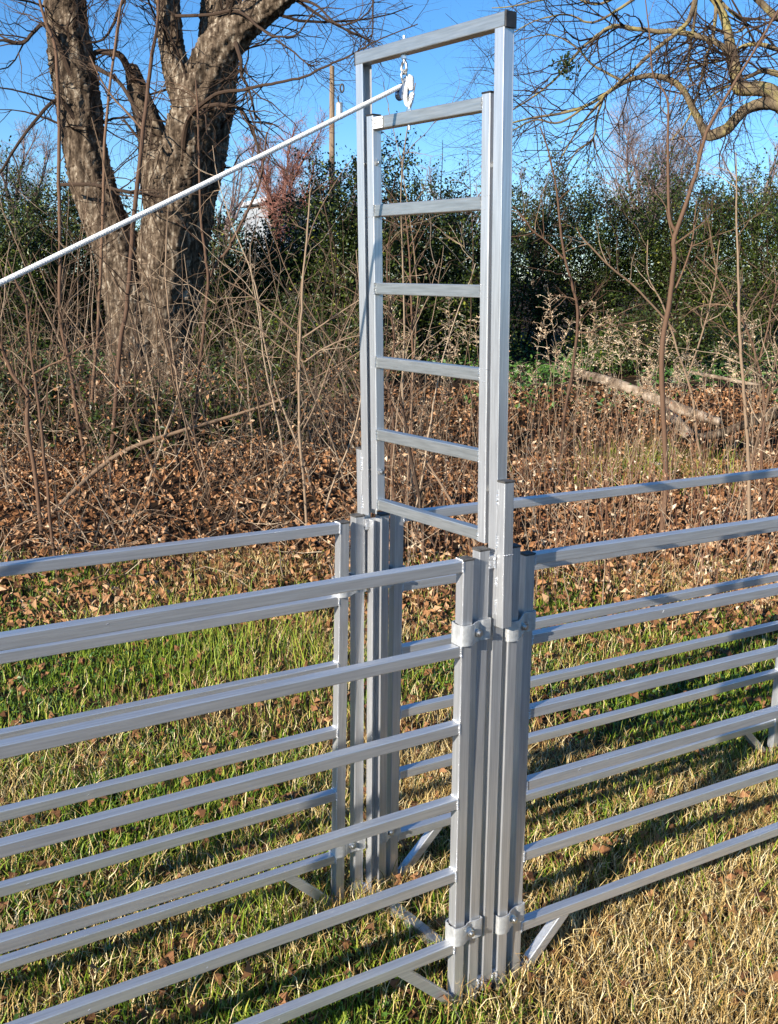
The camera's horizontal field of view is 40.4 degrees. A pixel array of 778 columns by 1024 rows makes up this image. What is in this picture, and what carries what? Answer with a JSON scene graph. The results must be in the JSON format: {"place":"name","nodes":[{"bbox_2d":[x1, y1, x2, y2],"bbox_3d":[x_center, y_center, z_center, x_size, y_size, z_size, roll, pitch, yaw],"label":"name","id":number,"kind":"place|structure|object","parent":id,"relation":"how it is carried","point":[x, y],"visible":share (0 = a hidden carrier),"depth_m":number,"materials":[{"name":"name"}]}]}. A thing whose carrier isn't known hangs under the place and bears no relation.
{"place":"outdoors","nodes":[
{"label":"outdoors","id":0,"kind":"place"},
{"bbox_2d":[0,275,777,1023],"bbox_3d":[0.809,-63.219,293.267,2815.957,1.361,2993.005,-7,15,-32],"label":"ground","id":1,"kind":"structure","parent":0,"point":[634,379],"depth_m":4.69,"materials":[{"name":"soil"}]},
{"bbox_2d":[0,114,61,296],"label":"bare tree","id":2,"kind":"object","parent":1,"relation":"on","point":[46,152],"visible":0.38,"depth_m":43.62,"materials":[{"name":"brown plant"}]},
{"bbox_2d":[0,177,82,360],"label":"evergreen shrub","id":3,"kind":"object","parent":1,"relation":"on","point":[16,267],"visible":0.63,"depth_m":15.11,"materials":[{"name":"green plant"}]},
{"bbox_2d":[0,272,86,533],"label":"sapling","id":4,"kind":"object","parent":1,"relation":"on","point":[27,406],"visible":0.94,"depth_m":6.33,"materials":[{"name":"brown plant"}]},
{"bbox_2d":[0,140,106,353],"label":"evergreen shrub","id":5,"kind":"object","parent":1,"relation":"on","point":[74,253],"visible":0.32,"depth_m":16.34,"materials":[{"name":"green plant"}]},
{"bbox_2d":[0,326,111,450],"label":"bush","id":6,"kind":"object","parent":1,"relation":"on","point":[52,393],"visible":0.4,"depth_m":10.26,"materials":[{"name":"brown plant"}]},
{"bbox_2d":[1,0,112,467],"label":"sapling","id":7,"kind":"object","parent":1,"relation":"on","point":[59,125],"visible":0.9,"depth_m":7.95,"materials":[{"name":"brown plant"}]},
{"bbox_2d":[0,260,128,578],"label":"sapling","id":8,"kind":"object","parent":1,"relation":"on","point":[28,319],"visible":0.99,"depth_m":5.78,"materials":[{"name":"brown plant"}]},
{"bbox_2d":[0,135,140,352],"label":"evergreen shrub","id":9,"kind":"object","parent":1,"relation":"on","point":[64,233],"visible":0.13,"depth_m":16.66,"materials":[{"name":"green plant"}]},
{"bbox_2d":[22,0,193,476],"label":"sapling","id":10,"kind":"object","parent":1,"relation":"on","point":[142,127],"visible":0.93,"depth_m":7.63,"materials":[{"name":"brown plant"}]},
{"bbox_2d":[56,0,169,460],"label":"sapling","id":11,"kind":"object","parent":1,"relation":"on","point":[100,264],"visible":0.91,"depth_m":8.67,"materials":[{"name":"brown plant"}]},
{"bbox_2d":[49,352,214,471],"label":"evergreen shrub","id":12,"kind":"object","parent":1,"relation":"on","point":[146,402],"visible":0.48,"depth_m":8.51,"materials":[{"name":"green plant"}]},
{"bbox_2d":[70,208,253,356],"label":"evergreen shrub","id":13,"kind":"object","parent":1,"relation":"on","point":[209,256],"visible":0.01,"depth_m":16.34,"materials":[{"name":"green plant"}]},
{"bbox_2d":[105,290,221,479],"bbox_3d":[-1.640,-0.800,7.723,0.896,1.694,0.651,-7,15,-32],"label":"sapling","id":14,"kind":"object","parent":1,"relation":"on","point":[179,426],"visible":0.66,"depth_m":7.69,"materials":[{"name":"brown plant"}]},
{"bbox_2d":[131,151,208,489],"bbox_3d":[-1.502,-1.191,7.333,0.437,2.547,0.525,-7,15,-32],"label":"sapling","id":15,"kind":"object","parent":1,"relation":"on","point":[178,390],"visible":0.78,"depth_m":7.28,"materials":[{"name":"brown plant"}]},
{"bbox_2d":[0,519,349,971],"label":"livestock panel","id":16,"kind":"object","parent":1,"relation":"on","point":[336,733],"visible":0.95,"depth_m":2.57,"materials":[{"name":"metal"}]},
{"bbox_2d":[113,361,295,460],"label":"bush","id":17,"kind":"object","parent":1,"relation":"on","point":[220,413],"visible":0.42,"depth_m":9.06,"materials":[{"name":"brown plant"}]},
{"bbox_2d":[125,64,311,451],"bbox_3d":[-1.265,-1.742,8.322,1.518,3.355,0.946,-2,13,-14],"label":"sapling","id":18,"kind":"object","parent":1,"relation":"on","point":[220,256],"visible":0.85,"depth_m":8.29,"materials":[{"name":"brown plant"}]},
{"bbox_2d":[0,0,447,392],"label":"old tree","id":19,"kind":"object","parent":1,"relation":"on","point":[229,31],"visible":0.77,"depth_m":12.56,"materials":[{"name":"brown plant"}]},
{"bbox_2d":[0,336,473,593],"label":"bramble leaves","id":20,"kind":"object","parent":1,"relation":"on","point":[273,503],"visible":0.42,"depth_m":7.33,"materials":[{"name":"brown plant"}]},
{"bbox_2d":[0,555,474,1023],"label":"livestock panel","id":21,"kind":"object","parent":1,"relation":"on","point":[455,802],"visible":1,"depth_m":2.13,"materials":[{"name":"metal"}]},
{"bbox_2d":[213,145,269,265],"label":"bare tree","id":22,"kind":"object","parent":1,"relation":"on","point":[232,211],"visible":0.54,"depth_m":53.06,"materials":[{"name":"brown plant"}]},
{"bbox_2d":[172,339,344,448],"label":"bush","id":23,"kind":"object","parent":1,"relation":"on","point":[289,400],"visible":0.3,"depth_m":11.35,"materials":[{"name":"brown plant"}]},
{"bbox_2d":[192,185,340,370],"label":"evergreen shrub","id":24,"kind":"object","parent":1,"relation":"on","point":[226,258],"visible":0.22,"depth_m":15.09,"materials":[{"name":"green plant"}]},
{"bbox_2d":[0,48,534,589],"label":"bramble thicket","id":25,"kind":"object","parent":1,"relation":"on","point":[316,394],"visible":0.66,"depth_m":7.82,"materials":[{"name":"brown plant"}]},
{"bbox_2d":[238,196,339,281],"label":"white shed","id":26,"kind":"structure","parent":1,"relation":"on","point":[250,212],"depth_m":59.06,"materials":[{"name":"grey metal"}]},
{"bbox_2d":[236,106,353,256],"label":"bare tree","id":27,"kind":"object","parent":1,"relation":"on","point":[290,186],"visible":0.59,"depth_m":39.71,"materials":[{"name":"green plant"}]},
{"bbox_2d":[187,164,412,525],"bbox_3d":[-0.514,-0.946,6.272,1.487,2.226,0.824,0,13,-3],"label":"sapling","id":28,"kind":"object","parent":1,"relation":"on","point":[299,409],"visible":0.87,"depth_m":6.31,"materials":[{"name":"brown plant"}]},
{"bbox_2d":[210,259,399,393],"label":"evergreen shrub","id":29,"kind":"object","parent":1,"relation":"on","point":[275,323],"visible":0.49,"depth_m":12.81,"materials":[{"name":"green plant"}]},
{"bbox_2d":[206,194,406,368],"bbox_3d":[-1.372,-3.230,15.121,2.852,2.454,2.671,-7,15,-32],"label":"evergreen shrub","id":30,"kind":"object","parent":1,"relation":"on","point":[259,250],"visible":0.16,"depth_m":14.74,"materials":[{"name":"green plant"}]},
{"bbox_2d":[329,66,344,235],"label":"utility pole","id":31,"kind":"object","parent":1,"relation":"on","point":[339,110],"visible":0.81,"depth_m":42.46,"materials":[{"name":"brown wood"}]},
{"bbox_2d":[308,151,397,217],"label":"bare tree","id":32,"kind":"object","parent":1,"relation":"on","point":[355,184],"visible":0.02,"depth_m":57.09,"materials":[{"name":"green plant"}]},
{"bbox_2d":[0,544,777,1023],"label":"dry grass","id":33,"kind":"structure","parent":1,"relation":"on","point":[698,972],"depth_m":2.96,"materials":[{"name":"plant"}]},
{"bbox_2d":[0,331,777,416],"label":"ground ivy","id":34,"kind":"object","parent":1,"relation":"on","point":[546,367],"visible":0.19,"depth_m":14.56,"materials":[{"name":"green plant"}]},
{"bbox_2d":[687,371,758,385],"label":"dead branch","id":35,"kind":"object","parent":34,"relation":"on","point":[719,377],"visible":0.56,"depth_m":13.27,"materials":[{"name":"wood"}]},
{"bbox_2d":[0,380,777,1023],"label":"leaf litter","id":36,"kind":"object","parent":1,"relation":"on","point":[298,576],"visible":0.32,"depth_m":6.35,"materials":[{"name":"brown plant"}]},
{"bbox_2d":[51,351,359,514],"bbox_3d":[-1.234,-0.626,7.494,2.310,1.110,0.227,-5,14,-23],"label":"leaning branch","id":37,"kind":"object","parent":36,"relation":"on","point":[112,458],"visible":0.77,"depth_m":7.43,"materials":[{"name":"brown wood"}]},
{"bbox_2d":[263,111,516,374],"bbox_3d":[-0.005,-3.574,14.250,3.535,3.482,2.345,3,13,11],"label":"evergreen shrub","id":38,"kind":"object","parent":1,"relation":"on","point":[346,228],"visible":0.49,"depth_m":14.01,"materials":[{"name":"green plant"}]},
{"bbox_2d":[325,196,455,500],"bbox_3d":[0.006,-1.025,6.936,0.707,2.103,0.748,9,15,33],"label":"sapling","id":39,"kind":"object","parent":1,"relation":"on","point":[388,372],"visible":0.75,"depth_m":6.91,"materials":[{"name":"brown plant"}]},
{"bbox_2d":[267,126,529,363],"bbox_3d":[0.270,-3.799,15.351,3.484,3.363,2.864,-7,15,-32],"label":"evergreen shrub","id":40,"kind":"object","parent":1,"relation":"on","point":[425,323],"visible":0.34,"depth_m":14.98,"materials":[{"name":"green plant"}]},
{"bbox_2d":[382,180,444,490],"bbox_3d":[0.113,-1.178,7.436,0.613,2.330,0.692,-2,13,-10],"label":"sapling","id":41,"kind":"object","parent":1,"relation":"on","point":[411,317],"visible":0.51,"depth_m":7.44,"materials":[{"name":"brown plant"}]},
{"bbox_2d":[385,374,460,554],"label":"sapling","id":42,"kind":"object","parent":1,"relation":"on","point":[413,468],"visible":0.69,"depth_m":6.29,"materials":[{"name":"brown plant"}]},
{"bbox_2d":[384,382,476,544],"bbox_3d":[0.212,-0.352,6.474,0.026,0.734,1.695,-3,13,-18],"label":"dead stick","id":43,"kind":"object","parent":1,"relation":"on","point":[445,491],"visible":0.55,"depth_m":6.28,"materials":[{"name":"brown wood"}]},
{"bbox_2d":[350,10,520,1002],"bbox_3d":[0.103,0.046,2.557,0.122,2.250,0.569,-8,15,-34],"label":"gate frame","id":44,"kind":"object","parent":1,"relation":"on","point":[496,573],"visible":0.94,"depth_m":2.48,"materials":[{"name":"metal"}]},
{"bbox_2d":[329,839,365,857],"bbox_3d":[-0.116,0.915,2.932,0.101,0.047,0.068,-7,15,-32],"label":"post clamp","id":45,"kind":"object","parent":44,"relation":"attached to","point":[341,851],"visible":0.45,"depth_m":2.91,"materials":[{"name":"metal"}]},
{"bbox_2d":[332,572,366,597],"bbox_3d":[-0.104,0.188,2.761,0.097,0.047,0.068,-7,15,-32],"label":"post clamp","id":46,"kind":"object","parent":44,"relation":"attached to","point":[344,595],"visible":0.22,"depth_m":2.73,"materials":[{"name":"metal"}]},
{"bbox_2d":[380,827,400,843],"bbox_3d":[-0.010,0.900,3.007,0.087,0.047,0.068,-7,15,-32],"label":"post clamp","id":47,"kind":"object","parent":44,"relation":"attached to","point":[385,837],"visible":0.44,"depth_m":2.98,"materials":[{"name":"metal"}]},
{"bbox_2d":[382,565,404,588],"bbox_3d":[-0.001,0.171,2.843,0.093,0.047,0.068,-7,15,-32],"label":"post clamp","id":48,"kind":"object","parent":44,"relation":"attached to","point":[386,586],"visible":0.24,"depth_m":2.82,"materials":[{"name":"metal"}]},
{"bbox_2d":[395,76,408,100],"bbox_3d":[0.032,-0.957,2.387,0.031,0.054,0.024,-7,15,-32],"label":"pulley","id":49,"kind":"object","parent":44,"relation":"hanging from","point":[399,94],"visible":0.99,"depth_m":2.38,"materials":[{"name":"metal"}]},
{"bbox_2d":[0,74,414,285],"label":"rope","id":50,"kind":"object","parent":49,"relation":"hanging from","point":[409,83],"visible":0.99,"depth_m":2.15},
{"bbox_2d":[401,69,407,82],"bbox_3d":[0.035,-0.980,2.382,0.020,0.031,0.006,-7,15,-32],"label":"quick link","id":51,"kind":"object","parent":44,"relation":"hanging from","point":[402,71],"visible":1,"depth_m":2.38,"materials":[{"name":"metal"}]},
{"bbox_2d":[364,90,493,542],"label":"drop gate","id":52,"kind":"structure","parent":44,"relation":"attached to","point":[483,104],"depth_m":2.42,"materials":[{"name":"metal"}]},
{"bbox_2d":[445,915,481,946],"bbox_3d":[0.177,0.990,2.518,0.086,0.047,0.068,-7,15,-32],"label":"post clamp","id":53,"kind":"object","parent":44,"relation":"attached to","point":[461,936],"visible":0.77,"depth_m":2.50,"materials":[{"name":"metal"}]},
{"bbox_2d":[451,617,490,646],"bbox_3d":[0.182,0.262,2.351,0.093,0.047,0.068,-7,15,-32],"label":"post clamp","id":54,"kind":"object","parent":44,"relation":"attached to","point":[468,635],"visible":0.91,"depth_m":2.32,"materials":[{"name":"metal"}]},
{"bbox_2d":[493,901,524,934],"bbox_3d":[0.289,0.991,2.603,0.096,0.047,0.068,-7,15,-32],"label":"post clamp","id":55,"kind":"object","parent":44,"relation":"attached to","point":[504,924],"visible":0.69,"depth_m":2.57,"materials":[{"name":"metal"}]},
{"bbox_2d":[503,610,535,641],"bbox_3d":[0.298,0.259,2.453,0.130,0.047,0.063,-23,27,-61],"label":"post clamp","id":56,"kind":"object","parent":44,"relation":"attached to","point":[525,622],"visible":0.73,"depth_m":2.42,"materials":[{"name":"metal"}]},
{"bbox_2d":[398,160,480,271],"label":"bare tree","id":57,"kind":"object","parent":1,"relation":"on","point":[430,179],"visible":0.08,"depth_m":50.88,"materials":[{"name":"brown plant"}]},
{"bbox_2d":[382,154,549,364],"bbox_3d":[1.000,-3.739,15.870,2.818,3.096,2.611,-1,13,-8],"label":"evergreen shrub","id":58,"kind":"object","parent":1,"relation":"on","point":[516,278],"visible":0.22,"depth_m":15.71,"materials":[{"name":"green plant"}]},
{"bbox_2d":[512,160,575,288],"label":"bare tree","id":59,"kind":"object","parent":1,"relation":"on","point":[539,201],"visible":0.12,"depth_m":52.87,"materials":[{"name":"brown plant"}]},
{"bbox_2d":[451,129,657,355],"bbox_3d":[2.595,-4.402,17.693,3.560,3.481,3.036,3,13,10],"label":"evergreen shrub","id":60,"kind":"object","parent":1,"relation":"on","point":[537,311],"visible":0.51,"depth_m":17.34,"materials":[{"name":"green plant"}]},
{"bbox_2d":[336,347,777,624],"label":"dry weeds","id":61,"kind":"object","parent":1,"relation":"on","point":[649,468],"visible":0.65,"depth_m":7.33,"materials":[{"name":"beige plant"}]},
{"bbox_2d":[465,76,683,471],"bbox_3d":[1.372,-1.703,7.892,1.774,2.901,0.871,2,13,7],"label":"sapling","id":62,"kind":"object","parent":1,"relation":"on","point":[577,321],"visible":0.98,"depth_m":7.98,"materials":[{"name":"brown plant"}]},
{"bbox_2d":[384,284,777,473],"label":"dry weeds","id":63,"kind":"object","parent":1,"relation":"on","point":[645,377],"visible":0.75,"depth_m":10.09,"materials":[{"name":"beige plant"}]},
{"bbox_2d":[386,468,777,885],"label":"livestock panel","id":64,"kind":"object","parent":1,"relation":"on","point":[430,828],"visible":0.72,"depth_m":3.28,"materials":[{"name":"metal"}]},
{"bbox_2d":[399,0,777,295],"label":"leaning tree","id":65,"kind":"object","parent":1,"relation":"on","point":[766,92],"visible":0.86,"depth_m":9.80,"materials":[{"name":"brown plant"}]},
{"bbox_2d":[548,43,584,84],"bbox_3d":[1.579,-4.036,9.524,0.371,0.370,0.336,-7,15,-32],"label":"mistletoe","id":66,"kind":"object","parent":65,"relation":"attached to","point":[566,65],"visible":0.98,"depth_m":9.52,"materials":[{"name":"green plant"}]},
{"bbox_2d":[512,152,708,350],"bbox_3d":[3.756,-4.461,18.491,3.600,3.265,2.712,-2,13,-10],"label":"evergreen shrub","id":67,"kind":"object","parent":1,"relation":"on","point":[625,231],"visible":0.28,"depth_m":18.09,"materials":[{"name":"green plant"}]},
{"bbox_2d":[535,362,720,426],"bbox_3d":[2.836,-1.625,14.056,0.620,0.476,4.114,-5,14,-23],"label":"fallen log","id":68,"kind":"object","parent":1,"relation":"on","point":[628,389],"visible":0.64,"depth_m":13.09,"materials":[{"name":"wood"}]},
{"bbox_2d":[506,516,777,981],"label":"livestock panel","id":69,"kind":"object","parent":1,"relation":"on","point":[554,916],"visible":0.91,"depth_m":2.69,"materials":[{"name":"metal"}]},
{"bbox_2d":[580,88,723,305],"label":"bare tree","id":70,"kind":"object","parent":1,"relation":"on","point":[631,149],"visible":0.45,"depth_m":45.41,"materials":[{"name":"brown plant"}]},
{"bbox_2d":[554,274,777,377],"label":"evergreen shrub","id":71,"kind":"object","parent":1,"relation":"on","point":[707,336],"visible":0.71,"depth_m":14.75,"materials":[{"name":"green plant"}]},
{"bbox_2d":[566,145,767,353],"bbox_3d":[4.963,-4.479,18.180,3.964,3.508,3.016,-7,15,-32],"label":"evergreen shrub","id":72,"kind":"object","parent":1,"relation":"on","point":[662,247],"visible":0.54,"depth_m":17.69,"materials":[{"name":"green plant"}]},
{"bbox_2d":[658,408,691,437],"bbox_3d":[3.196,-1.005,11.806,0.388,0.358,0.140,1,12,0],"label":"log stub","id":73,"kind":"object","parent":1,"relation":"on","point":[686,429],"visible":0.6,"depth_m":11.76,"materials":[{"name":"brown plant"}]},
{"bbox_2d":[623,197,753,469],"bbox_3d":[2.455,-1.466,8.747,1.012,2.283,1.125,-7,15,-32],"label":"sapling","id":74,"kind":"object","parent":1,"relation":"on","point":[687,379],"visible":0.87,"depth_m":8.68,"materials":[{"name":"brown plant"}]},
{"bbox_2d":[602,0,777,551],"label":"sapling","id":75,"kind":"object","parent":1,"relation":"on","point":[661,351],"visible":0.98,"depth_m":6.36,"materials":[{"name":"brown plant"}]},
{"bbox_2d":[635,141,777,339],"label":"evergreen shrub","id":76,"kind":"object","parent":1,"relation":"on","point":[738,194],"visible":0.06,"depth_m":18.67,"materials":[{"name":"green plant"}]},
{"bbox_2d":[662,192,777,511],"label":"sapling","id":77,"kind":"object","parent":1,"relation":"on","point":[761,379],"visible":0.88,"depth_m":7.32,"materials":[{"name":"brown plant"}]},
{"bbox_2d":[666,136,777,354],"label":"evergreen shrub","id":78,"kind":"object","parent":1,"relation":"on","point":[756,280],"visible":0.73,"depth_m":17.34,"materials":[{"name":"green plant"}]},
{"bbox_2d":[672,146,777,575],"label":"sapling","id":79,"kind":"object","parent":1,"relation":"on","point":[744,395],"visible":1,"depth_m":5.95,"materials":[{"name":"brown plant"}]},
{"bbox_2d":[690,115,777,304],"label":"bare tree","id":80,"kind":"object","parent":1,"relation":"on","point":[734,174],"visible":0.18,"depth_m":48.26,"materials":[{"name":"brown plant"}]},
{"bbox_2d":[695,406,777,439],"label":"dark log","id":81,"kind":"object","parent":1,"relation":"on","point":[758,416],"visible":0.66,"depth_m":11.64,"materials":[{"name":"brown wood"}]},
{"bbox_2d":[0,432,777,1023],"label":"green grass","id":82,"kind":"structure","parent":0,"point":[168,756],"depth_m":3.49,"materials":[{"name":"green plant"}]},
{"bbox_2d":[0,0,777,282],"label":"sky","id":83,"kind":"structure","parent":0,"point":[428,72],"materials":[{"name":"blue"}]},
{"bbox_2d":[533,206,676,331],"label":"branch","id":84,"kind":"object","parent":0,"point":[633,285],"visible":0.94,"depth_m":8.16,"materials":[{"name":"brown wood"}]}
]}

